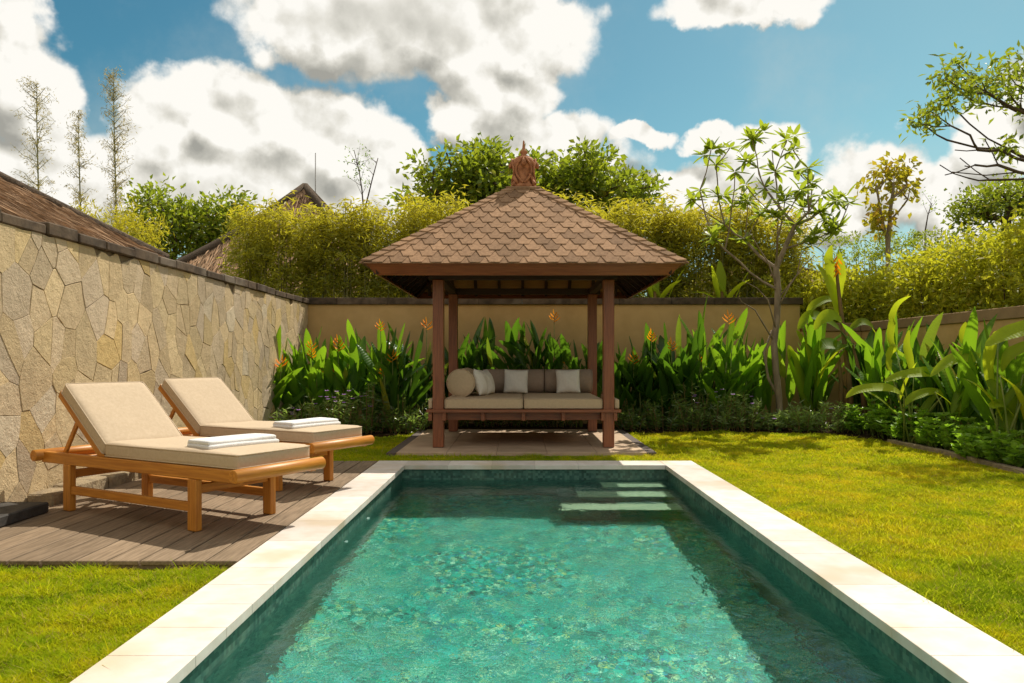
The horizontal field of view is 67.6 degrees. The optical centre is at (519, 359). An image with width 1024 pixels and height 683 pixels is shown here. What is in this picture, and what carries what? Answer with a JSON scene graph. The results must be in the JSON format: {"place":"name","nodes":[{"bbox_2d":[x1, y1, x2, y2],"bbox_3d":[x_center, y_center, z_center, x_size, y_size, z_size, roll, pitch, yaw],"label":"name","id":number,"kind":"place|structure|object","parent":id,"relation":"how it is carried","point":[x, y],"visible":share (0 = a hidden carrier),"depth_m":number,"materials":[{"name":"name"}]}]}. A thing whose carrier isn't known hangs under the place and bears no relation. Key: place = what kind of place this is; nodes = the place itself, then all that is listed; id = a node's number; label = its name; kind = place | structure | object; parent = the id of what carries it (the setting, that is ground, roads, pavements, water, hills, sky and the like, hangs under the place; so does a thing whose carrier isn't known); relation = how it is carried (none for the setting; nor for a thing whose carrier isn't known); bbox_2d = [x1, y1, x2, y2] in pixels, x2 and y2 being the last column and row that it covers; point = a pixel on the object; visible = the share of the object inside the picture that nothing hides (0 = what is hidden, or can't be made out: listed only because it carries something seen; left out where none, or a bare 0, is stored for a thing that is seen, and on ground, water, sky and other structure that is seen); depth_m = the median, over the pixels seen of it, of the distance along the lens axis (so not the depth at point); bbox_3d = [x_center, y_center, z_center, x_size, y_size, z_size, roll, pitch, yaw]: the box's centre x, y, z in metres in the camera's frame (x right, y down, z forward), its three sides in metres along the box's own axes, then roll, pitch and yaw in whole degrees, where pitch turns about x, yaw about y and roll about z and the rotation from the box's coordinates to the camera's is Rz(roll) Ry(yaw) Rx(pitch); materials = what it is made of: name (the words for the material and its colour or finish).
{"place":"outdoors","nodes":[
{"label":"outdoors","id":0,"kind":"place"},
{"bbox_2d":[0,0,1023,296],"label":"sky","id":1,"kind":"structure","parent":0,"point":[247,93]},
{"bbox_2d":[0,429,1023,682],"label":"lawn","id":2,"kind":"structure","parent":0,"point":[698,463],"depth_m":5.13,"materials":[{"name":"green plant"}]},
{"bbox_2d":[27,471,141,505],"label":"stone kerb","id":3,"kind":"structure","parent":2,"relation":"on","point":[53,496],"depth_m":6.94,"materials":[{"name":"beige stone"}]},
{"bbox_2d":[0,461,376,568],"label":"wooden deck","id":4,"kind":"structure","parent":2,"relation":"on","point":[237,527],"depth_m":5.45,"materials":[{"name":"wood"}]},
{"bbox_2d":[0,502,48,527],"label":"stone block","id":5,"kind":"structure","parent":4,"relation":"on","point":[12,512],"depth_m":5.77,"materials":[{"name":"grey stone"}]},
{"bbox_2d":[30,381,325,531],"bbox_3d":[-2.717,0.692,5.989,2.427,1.012,0.830,0,0,29],"label":"sun lounger","id":6,"kind":"object","parent":4,"relation":"on","point":[127,426],"visible":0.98,"depth_m":5.91,"materials":[{"name":"beige fabric"}]},
{"bbox_2d":[187,433,278,449],"bbox_3d":[-2.127,0.606,5.698,0.294,0.081,0.601,0,0,35],"label":"towel","id":7,"kind":"object","parent":6,"relation":"on","point":[208,443],"visible":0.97,"depth_m":5.57,"materials":[{"name":"white fabric"}]},
{"bbox_2d":[158,377,374,490],"bbox_3d":[-2.668,0.692,7.622,2.427,1.012,0.830,0,0,28],"label":"sun lounger","id":8,"kind":"object","parent":4,"relation":"on","point":[207,407],"visible":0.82,"depth_m":7.58,"materials":[{"name":"beige fabric"}]},
{"bbox_2d":[273,417,340,428],"bbox_3d":[-2.034,0.606,7.323,0.299,0.083,0.607,0,0,32],"label":"towel","id":9,"kind":"object","parent":8,"relation":"on","point":[305,423],"visible":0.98,"depth_m":7.17,"materials":[{"name":"white fabric"}]},
{"bbox_2d":[386,429,656,456],"bbox_3d":[0.030,1.228,11.591,3.520,0.055,3.318,0,0,0],"label":"paved pad","id":10,"kind":"object","parent":2,"relation":"on","point":[521,442],"visible":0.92,"depth_m":10.99,"materials":[{"name":"stone"}]},
{"bbox_2d":[359,186,688,446],"bbox_3d":[0.055,-0.710,11.700,4.168,3.811,4.168,0,0,0],"label":"gazebo","id":11,"kind":"object","parent":10,"relation":"on","point":[523,242],"visible":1,"depth_m":10.46,"materials":[{"name":"brown wood"}]},
{"bbox_2d":[426,408,620,420],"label":"daybed platform","id":12,"kind":"structure","parent":11,"relation":"attached to","point":[522,414],"depth_m":10.53,"materials":[{"name":"brown wood"}]},
{"bbox_2d":[444,392,522,408],"bbox_3d":[-0.492,0.600,11.509,1.085,0.161,2.082,0,0,0],"label":"seat mattress","id":13,"kind":"object","parent":12,"relation":"on","point":[502,400],"visible":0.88,"depth_m":10.47,"materials":[{"name":"beige fabric"}]},
{"bbox_2d":[446,368,474,396],"bbox_3d":[-0.835,0.327,11.500,0.405,0.406,1.324,0,0,0],"label":"bolster","id":14,"kind":"object","parent":13,"relation":"on","point":[460,382],"visible":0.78,"depth_m":10.85,"materials":[{"name":"beige fabric"}]},
{"bbox_2d":[483,369,543,392],"bbox_3d":[-0.100,0.337,12.330,1.004,0.385,0.386,0,0,0],"label":"cushion","id":15,"kind":"object","parent":13,"relation":"on","point":[535,384],"visible":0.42,"depth_m":12.17,"materials":[{"name":"brown fabric"}]},
{"bbox_2d":[523,392,602,408],"bbox_3d":[0.601,0.600,11.509,1.089,0.162,2.082,0,0,0],"label":"seat mattress","id":16,"kind":"object","parent":12,"relation":"on","point":[542,400],"visible":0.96,"depth_m":10.47,"materials":[{"name":"beige fabric"}]},
{"bbox_2d":[503,369,527,393],"bbox_3d":[-0.055,0.335,12.060,0.385,0.385,0.190,2,-14,0],"label":"throw pillow","id":17,"kind":"object","parent":16,"relation":"on","point":[515,381],"visible":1,"depth_m":12.00,"materials":[{"name":"beige fabric"}]},
{"bbox_2d":[555,369,580,392],"bbox_3d":[0.765,0.335,12.060,0.385,0.385,0.190,-1,-14,-3],"label":"throw pillow","id":18,"kind":"object","parent":16,"relation":"on","point":[568,381],"visible":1,"depth_m":12.00,"materials":[{"name":"beige fabric"}]},
{"bbox_2d":[544,369,592,392],"bbox_3d":[0.785,0.337,12.330,0.784,0.385,0.386,0,0,0],"label":"cushion","id":19,"kind":"object","parent":16,"relation":"on","point":[585,380],"visible":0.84,"depth_m":12.17,"materials":[{"name":"brown fabric"}]},
{"bbox_2d":[508,140,538,185],"bbox_3d":[0.065,-2.980,11.700,0.472,0.763,0.472,0,0,0],"label":"roof finial","id":20,"kind":"object","parent":11,"relation":"on","point":[523,166],"visible":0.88,"depth_m":11.55,"materials":[{"name":"ceramic"}]},
{"bbox_2d":[887,439,1023,474],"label":"bed kerb","id":21,"kind":"structure","parent":2,"relation":"on","point":[986,462],"depth_m":9.51,"materials":[{"name":"stone"}]},
{"label":"ground","id":22,"kind":"structure","parent":0,"visible":0},
{"bbox_2d":[10,76,58,196],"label":"feathery bamboo","id":23,"kind":"object","parent":22,"relation":"on","point":[38,181],"visible":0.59,"depth_m":19.98,"materials":[{"name":"green plant"}]},
{"bbox_2d":[57,110,97,210],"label":"feathery bamboo","id":24,"kind":"object","parent":22,"relation":"on","point":[78,162],"visible":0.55,"depth_m":19.98,"materials":[{"name":"green plant"}]},
{"bbox_2d":[0,171,169,258],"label":"thatched villa","id":25,"kind":"object","parent":22,"relation":"on","point":[18,198],"visible":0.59,"depth_m":8.14,"materials":[{"name":"brown wicker"}]},
{"bbox_2d":[95,65,140,227],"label":"feathery bamboo","id":26,"kind":"object","parent":22,"relation":"on","point":[116,200],"visible":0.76,"depth_m":19.99,"materials":[{"name":"green plant"}]},
{"bbox_2d":[69,189,174,253],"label":"yellow bush","id":27,"kind":"object","parent":22,"relation":"on","point":[148,237],"visible":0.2,"depth_m":18.79,"materials":[{"name":"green plant"}]},
{"bbox_2d":[0,209,308,502],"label":"stone wall","id":28,"kind":"structure","parent":22,"relation":"on","point":[76,306],"depth_m":7.50,"materials":[{"name":"beige stone"}]},
{"bbox_2d":[113,172,209,259],"bbox_3d":[-16.713,-3.852,37.123,5.704,10.244,4.767,0,0,0],"label":"leafy tree","id":29,"kind":"object","parent":22,"relation":"on","point":[153,201],"visible":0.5,"depth_m":36.28,"materials":[{"name":"green plant"}]},
{"bbox_2d":[159,180,267,258],"bbox_3d":[-14.637,-3.636,37.077,4.926,9.812,5.963,0,0,-41],"label":"leafy tree","id":30,"kind":"object","parent":22,"relation":"on","point":[211,223],"visible":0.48,"depth_m":36.36,"materials":[{"name":"green plant"}]},
{"bbox_2d":[215,189,318,296],"bbox_3d":[-5.293,-1.129,16.055,2.388,4.799,2.049,0,0,11],"label":"bamboo clump","id":31,"kind":"object","parent":22,"relation":"on","point":[257,245],"visible":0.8,"depth_m":15.85,"materials":[{"name":"green plant"}]},
{"bbox_2d":[176,183,407,297],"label":"thatched pavilion","id":32,"kind":"structure","parent":22,"relation":"on","point":[205,256],"depth_m":27.33,"materials":[{"name":"plant"}]},
{"bbox_2d":[268,202,363,297],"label":"bamboo clump","id":33,"kind":"object","parent":22,"relation":"on","point":[310,259],"visible":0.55,"depth_m":16.02,"materials":[{"name":"green plant"}]},
{"bbox_2d":[297,195,407,297],"bbox_3d":[-3.457,-1.199,16.319,2.518,4.938,2.208,0,0,-17],"label":"bamboo clump","id":34,"kind":"object","parent":22,"relation":"on","point":[361,280],"visible":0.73,"depth_m":16.03,"materials":[{"name":"green plant"}]},
{"bbox_2d":[349,423,420,436],"bbox_3d":[-2.970,1.280,13.520,2.240,0.120,2.440,0,0,0],"label":"planting bed","id":35,"kind":"object","parent":22,"relation":"on","point":[382,434],"visible":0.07,"depth_m":12.70,"materials":[{"name":"soil"}]},
{"bbox_2d":[272,325,306,412],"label":"heliconia","id":36,"kind":"object","parent":35,"relation":"on","point":[280,382],"visible":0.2,"depth_m":12.76,"materials":[{"name":"green plant"}]},
{"bbox_2d":[281,328,348,418],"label":"heliconia","id":37,"kind":"object","parent":35,"relation":"on","point":[321,365],"visible":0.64,"depth_m":13.02,"materials":[{"name":"green plant"}]},
{"bbox_2d":[304,387,364,425],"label":"flowering shrub","id":38,"kind":"object","parent":35,"relation":"on","point":[335,410],"visible":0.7,"depth_m":12.48,"materials":[{"name":"green plant"}]},
{"bbox_2d":[325,319,401,424],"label":"heliconia","id":39,"kind":"object","parent":35,"relation":"on","point":[344,378],"visible":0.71,"depth_m":13.07,"materials":[{"name":"green plant"}]},
{"bbox_2d":[342,382,393,434],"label":"flowering shrub","id":40,"kind":"object","parent":35,"relation":"on","point":[371,425],"visible":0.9,"depth_m":12.68,"materials":[{"name":"green plant"}]},
{"bbox_2d":[336,321,423,428],"bbox_3d":[-2.471,0.261,13.594,1.580,1.921,1.018,0,0,0],"label":"heliconia","id":41,"kind":"object","parent":35,"relation":"on","point":[382,346],"visible":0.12,"depth_m":13.52,"materials":[{"name":"green plant"}]},
{"bbox_2d":[350,319,432,431],"bbox_3d":[-2.149,0.260,13.105,1.514,1.922,0.935,0,0,-27],"label":"heliconia","id":42,"kind":"object","parent":35,"relation":"on","point":[394,385],"visible":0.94,"depth_m":12.97,"materials":[{"name":"green plant"}]},
{"bbox_2d":[375,394,430,433],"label":"flowering shrub","id":43,"kind":"object","parent":35,"relation":"on","point":[409,427],"visible":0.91,"depth_m":12.76,"materials":[{"name":"green plant"}]},
{"bbox_2d":[354,198,436,297],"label":"bamboo clump","id":44,"kind":"object","parent":22,"relation":"on","point":[388,290],"visible":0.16,"depth_m":16.23,"materials":[{"name":"green plant"}]},
{"bbox_2d":[383,183,479,297],"bbox_3d":[-1.760,-1.210,16.082,2.388,4.960,2.049,0,0,-3],"label":"bamboo clump","id":45,"kind":"object","parent":22,"relation":"on","point":[415,223],"visible":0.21,"depth_m":15.83,"materials":[{"name":"green plant"}]},
{"bbox_2d":[70,461,1023,682],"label":"swimming pool","id":46,"kind":"structure","parent":22,"relation":"in","point":[202,634],"depth_m":4.14,"materials":[{"name":"stone"}]},
{"bbox_2d":[203,480,919,682],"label":"pool water","id":47,"kind":"structure","parent":46,"relation":"in","point":[535,581],"depth_m":4.30,"materials":[{"name":"teal liquid"}]},
{"bbox_2d":[307,298,802,422],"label":"wall","id":48,"kind":"structure","parent":22,"relation":"on","point":[363,316],"depth_m":14.76,"materials":[{"name":"beige paint"}]},
{"bbox_2d":[565,191,663,297],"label":"bamboo clump","id":49,"kind":"object","parent":22,"relation":"on","point":[609,215],"visible":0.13,"depth_m":15.73,"materials":[{"name":"green plant"}]},
{"bbox_2d":[595,197,704,297],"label":"bamboo clump","id":50,"kind":"object","parent":22,"relation":"on","point":[671,238],"visible":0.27,"depth_m":15.89,"materials":[{"name":"green plant"}]},
{"bbox_2d":[642,189,744,297],"bbox_3d":[3.588,-1.152,16.440,2.518,4.846,2.208,0,0,17],"label":"bamboo clump","id":51,"kind":"object","parent":22,"relation":"on","point":[694,276],"visible":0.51,"depth_m":16.01,"materials":[{"name":"green plant"}]},
{"bbox_2d":[418,423,1023,467],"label":"planting bed","id":52,"kind":"object","parent":22,"relation":"on","point":[865,435],"visible":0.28,"depth_m":13.43,"materials":[{"name":"soil"}]},
{"bbox_2d":[386,319,448,427],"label":"heliconia","id":53,"kind":"object","parent":52,"relation":"on","point":[427,368],"visible":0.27,"depth_m":13.82,"materials":[{"name":"green plant"}]},
{"bbox_2d":[432,317,494,426],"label":"heliconia","id":54,"kind":"object","parent":52,"relation":"on","point":[463,362],"visible":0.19,"depth_m":13.86,"materials":[{"name":"green plant"}]},
{"bbox_2d":[458,317,521,426],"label":"heliconia","id":55,"kind":"object","parent":52,"relation":"on","point":[488,334],"visible":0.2,"depth_m":13.97,"materials":[{"name":"green plant"}]},
{"bbox_2d":[485,318,563,426],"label":"heliconia","id":56,"kind":"object","parent":52,"relation":"on","point":[511,344],"visible":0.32,"depth_m":13.93,"materials":[{"name":"green plant"}]},
{"bbox_2d":[514,309,585,426],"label":"heliconia","id":57,"kind":"object","parent":52,"relation":"on","point":[553,349],"visible":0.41,"depth_m":13.95,"materials":[{"name":"green plant"}]},
{"bbox_2d":[560,334,614,426],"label":"heliconia","id":58,"kind":"object","parent":52,"relation":"on","point":[571,362],"visible":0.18,"depth_m":13.76,"materials":[{"name":"green plant"}]},
{"bbox_2d":[584,336,657,427],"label":"heliconia","id":59,"kind":"object","parent":52,"relation":"on","point":[636,367],"visible":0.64,"depth_m":13.75,"materials":[{"name":"green plant"}]},
{"bbox_2d":[614,401,665,430],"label":"flowering shrub","id":60,"kind":"object","parent":52,"relation":"on","point":[627,420],"visible":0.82,"depth_m":13.29,"materials":[{"name":"green plant"}]},
{"bbox_2d":[614,322,706,427],"bbox_3d":[2.406,0.263,13.647,1.452,1.916,1.406,0,0,-27],"label":"heliconia","id":61,"kind":"object","parent":52,"relation":"on","point":[650,386],"visible":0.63,"depth_m":13.66,"materials":[{"name":"green plant"}]},
{"bbox_2d":[634,395,693,430],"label":"flowering shrub","id":62,"kind":"object","parent":52,"relation":"on","point":[671,419],"visible":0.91,"depth_m":13.22,"materials":[{"name":"green plant"}]},
{"bbox_2d":[636,335,712,427],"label":"heliconia","id":63,"kind":"object","parent":52,"relation":"on","point":[669,379],"visible":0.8,"depth_m":13.51,"materials":[{"name":"green plant"}]},
{"bbox_2d":[669,377,710,430],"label":"flowering shrub","id":64,"kind":"object","parent":52,"relation":"on","point":[695,414],"visible":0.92,"depth_m":13.20,"materials":[{"name":"green plant"}]},
{"bbox_2d":[656,311,736,427],"bbox_3d":[3.150,0.177,13.780,1.498,2.091,1.180,0,0,16],"label":"heliconia","id":65,"kind":"object","parent":52,"relation":"on","point":[695,347],"visible":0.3,"depth_m":13.65,"materials":[{"name":"green plant"}]},
{"bbox_2d":[660,294,765,427],"bbox_3d":[3.414,0.012,13.469,1.771,2.418,1.178,0,0,-26],"label":"heliconia","id":66,"kind":"object","parent":52,"relation":"on","point":[718,356],"visible":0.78,"depth_m":13.54,"materials":[{"name":"green plant"}]},
{"bbox_2d":[696,389,742,430],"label":"flowering shrub","id":67,"kind":"object","parent":52,"relation":"on","point":[719,420],"visible":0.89,"depth_m":13.22,"materials":[{"name":"green plant"}]},
{"bbox_2d":[705,328,771,427],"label":"heliconia","id":68,"kind":"object","parent":52,"relation":"on","point":[758,388],"visible":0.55,"depth_m":13.59,"materials":[{"name":"green plant"}]},
{"bbox_2d":[718,390,771,430],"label":"flowering shrub","id":69,"kind":"object","parent":52,"relation":"on","point":[754,418],"visible":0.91,"depth_m":13.16,"materials":[{"name":"green plant"}]},
{"bbox_2d":[742,329,780,425],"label":"heliconia","id":70,"kind":"object","parent":52,"relation":"on","point":[768,393],"visible":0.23,"depth_m":13.96,"materials":[{"name":"green plant"}]},
{"bbox_2d":[683,119,862,428],"bbox_3d":[4.409,-1.479,13.576,3.088,5.406,2.124,0,0,0],"label":"frangipani tree","id":71,"kind":"object","parent":52,"relation":"on","point":[831,226],"visible":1,"depth_m":13.41,"materials":[{"name":"green plant"}]},
{"bbox_2d":[776,400,820,431],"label":"flowering shrub","id":72,"kind":"object","parent":52,"relation":"on","point":[797,421],"visible":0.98,"depth_m":13.02,"materials":[{"name":"green plant"}]},
{"bbox_2d":[778,314,853,426],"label":"heliconia","id":73,"kind":"object","parent":52,"relation":"on","point":[823,389],"visible":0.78,"depth_m":13.77,"materials":[{"name":"green plant"}]},
{"bbox_2d":[787,245,874,424],"bbox_3d":[5.636,-0.450,13.602,1.740,3.221,0.739,0,0,0],"label":"banana plant","id":74,"kind":"object","parent":52,"relation":"on","point":[834,280],"visible":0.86,"depth_m":13.65,"materials":[{"name":"green plant"}]},
{"bbox_2d":[802,397,864,432],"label":"flowering shrub","id":75,"kind":"object","parent":52,"relation":"on","point":[837,422],"visible":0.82,"depth_m":12.91,"materials":[{"name":"green plant"}]},
{"bbox_2d":[831,326,884,415],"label":"heliconia","id":76,"kind":"object","parent":52,"relation":"on","point":[860,356],"visible":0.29,"depth_m":13.69,"materials":[{"name":"green plant"}]},
{"bbox_2d":[840,399,887,434],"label":"green shrub","id":77,"kind":"object","parent":52,"relation":"on","point":[856,423],"visible":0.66,"depth_m":12.55,"materials":[{"name":"green plant"}]},
{"bbox_2d":[842,313,917,434],"bbox_3d":[6.048,0.168,12.508,1.324,2.108,1.376,0,0,0],"label":"heliconia","id":78,"kind":"object","parent":52,"relation":"on","point":[875,363],"visible":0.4,"depth_m":12.50,"materials":[{"name":"green plant"}]},
{"bbox_2d":[858,402,907,438],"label":"green shrub","id":79,"kind":"object","parent":52,"relation":"on","point":[875,424],"visible":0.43,"depth_m":11.94,"materials":[{"name":"green plant"}]},
{"bbox_2d":[846,296,946,443],"bbox_3d":[5.431,0.136,11.067,1.597,2.182,0.807,0,0,0],"label":"arching plant","id":80,"kind":"object","parent":52,"relation":"on","point":[911,371],"visible":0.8,"depth_m":10.96,"materials":[{"name":"green plant"}]},
{"bbox_2d":[876,404,919,441],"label":"green shrub","id":81,"kind":"object","parent":52,"relation":"on","point":[892,431],"visible":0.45,"depth_m":11.30,"materials":[{"name":"green plant"}]},
{"bbox_2d":[855,316,943,420],"bbox_3d":[6.189,0.273,12.067,1.380,1.897,1.369,0,0,0],"label":"heliconia","id":82,"kind":"object","parent":52,"relation":"on","point":[892,395],"visible":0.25,"depth_m":12.03,"materials":[{"name":"green plant"}]},
{"bbox_2d":[892,312,958,420],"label":"heliconia","id":83,"kind":"object","parent":52,"relation":"on","point":[927,351],"visible":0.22,"depth_m":11.44,"materials":[{"name":"green plant"}]},
{"bbox_2d":[913,411,980,450],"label":"green shrub","id":84,"kind":"object","parent":52,"relation":"on","point":[930,436],"visible":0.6,"depth_m":10.31,"materials":[{"name":"green plant"}]},
{"bbox_2d":[930,322,986,428],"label":"arching plant","id":85,"kind":"object","parent":52,"relation":"on","point":[946,362],"visible":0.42,"depth_m":10.30,"materials":[{"name":"green plant"}]},
{"bbox_2d":[922,306,1006,432],"bbox_3d":[6.372,0.260,10.327,1.387,1.923,1.674,0,0,0],"label":"heliconia","id":86,"kind":"object","parent":52,"relation":"on","point":[971,340],"visible":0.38,"depth_m":10.24,"materials":[{"name":"green plant"}]},
{"bbox_2d":[939,421,993,457],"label":"green shrub","id":87,"kind":"object","parent":52,"relation":"on","point":[953,442],"visible":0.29,"depth_m":9.71,"materials":[{"name":"green plant"}]},
{"bbox_2d":[949,318,1023,443],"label":"heliconia","id":88,"kind":"object","parent":52,"relation":"on","point":[1013,372],"visible":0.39,"depth_m":9.53,"materials":[{"name":"green plant"}]},
{"bbox_2d":[951,425,1022,460],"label":"green shrub","id":89,"kind":"object","parent":52,"relation":"on","point":[973,447],"visible":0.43,"depth_m":9.22,"materials":[{"name":"green plant"}]},
{"bbox_2d":[963,320,1023,461],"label":"arching plant","id":90,"kind":"object","parent":52,"relation":"on","point":[1010,403],"visible":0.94,"depth_m":9.09,"materials":[{"name":"green plant"}]},
{"bbox_2d":[974,429,1023,467],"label":"green shrub","id":91,"kind":"object","parent":52,"relation":"on","point":[1011,453],"visible":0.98,"depth_m":8.72,"materials":[{"name":"green plant"}]},
{"bbox_2d":[692,260,750,297],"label":"banana plant","id":92,"kind":"object","parent":22,"relation":"on","point":[718,277],"visible":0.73,"depth_m":15.35,"materials":[{"name":"green plant"}]},
{"bbox_2d":[690,182,778,297],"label":"bamboo clump","id":93,"kind":"object","parent":22,"relation":"on","point":[733,247],"visible":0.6,"depth_m":16.09,"materials":[{"name":"green plant"}]},
{"bbox_2d":[721,201,822,297],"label":"bamboo clump","id":94,"kind":"object","parent":22,"relation":"on","point":[789,264],"visible":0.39,"depth_m":16.23,"materials":[{"name":"green plant"}]},
{"bbox_2d":[747,269,847,321],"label":"hedge shrub","id":95,"kind":"object","parent":22,"relation":"on","point":[800,294],"visible":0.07,"depth_m":15.69,"materials":[{"name":"green plant"}]},
{"bbox_2d":[801,249,927,322],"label":"hedge shrub","id":96,"kind":"object","parent":22,"relation":"on","point":[860,290],"visible":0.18,"depth_m":15.41,"materials":[{"name":"green plant"}]},
{"bbox_2d":[854,151,925,271],"bbox_3d":[8.226,-1.685,17.019,1.628,5.910,1.214,0,0,0],"label":"yellow leaved tree","id":97,"kind":"object","parent":22,"relation":"on","point":[901,175],"visible":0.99,"depth_m":16.87,"materials":[{"name":"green plant"}]},
{"bbox_2d":[821,225,1000,305],"bbox_3d":[10.617,-1.079,20.055,5.433,4.699,2.046,0,0,0],"label":"trimmed hedge","id":98,"kind":"object","parent":22,"relation":"on","point":[913,241],"visible":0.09,"depth_m":19.74,"materials":[{"name":"green plant"}]},
{"bbox_2d":[800,305,1023,443],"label":"side wall","id":99,"kind":"structure","parent":22,"relation":"on","point":[951,324],"depth_m":12.11,"materials":[{"name":"beige paint"}]},
{"bbox_2d":[868,205,1017,320],"bbox_3d":[7.859,-0.658,13.827,2.383,3.859,3.249,0,0,0],"label":"hedge shrub","id":100,"kind":"object","parent":22,"relation":"on","point":[919,275],"visible":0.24,"depth_m":13.60,"materials":[{"name":"green plant"}]},
{"bbox_2d":[898,40,1023,180],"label":"spreading tree","id":101,"kind":"object","parent":22,"relation":"on","point":[972,90],"visible":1,"depth_m":11.48,"materials":[{"name":"green plant"}]},
{"bbox_2d":[930,166,1023,238],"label":"tree","id":102,"kind":"object","parent":22,"relation":"on","point":[994,201],"visible":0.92,"depth_m":18.83,"materials":[{"name":"green plant"}]},
{"bbox_2d":[932,193,1023,313],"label":"hedge shrub","id":103,"kind":"object","parent":22,"relation":"on","point":[1005,288],"visible":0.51,"depth_m":11.76,"materials":[{"name":"green plant"}]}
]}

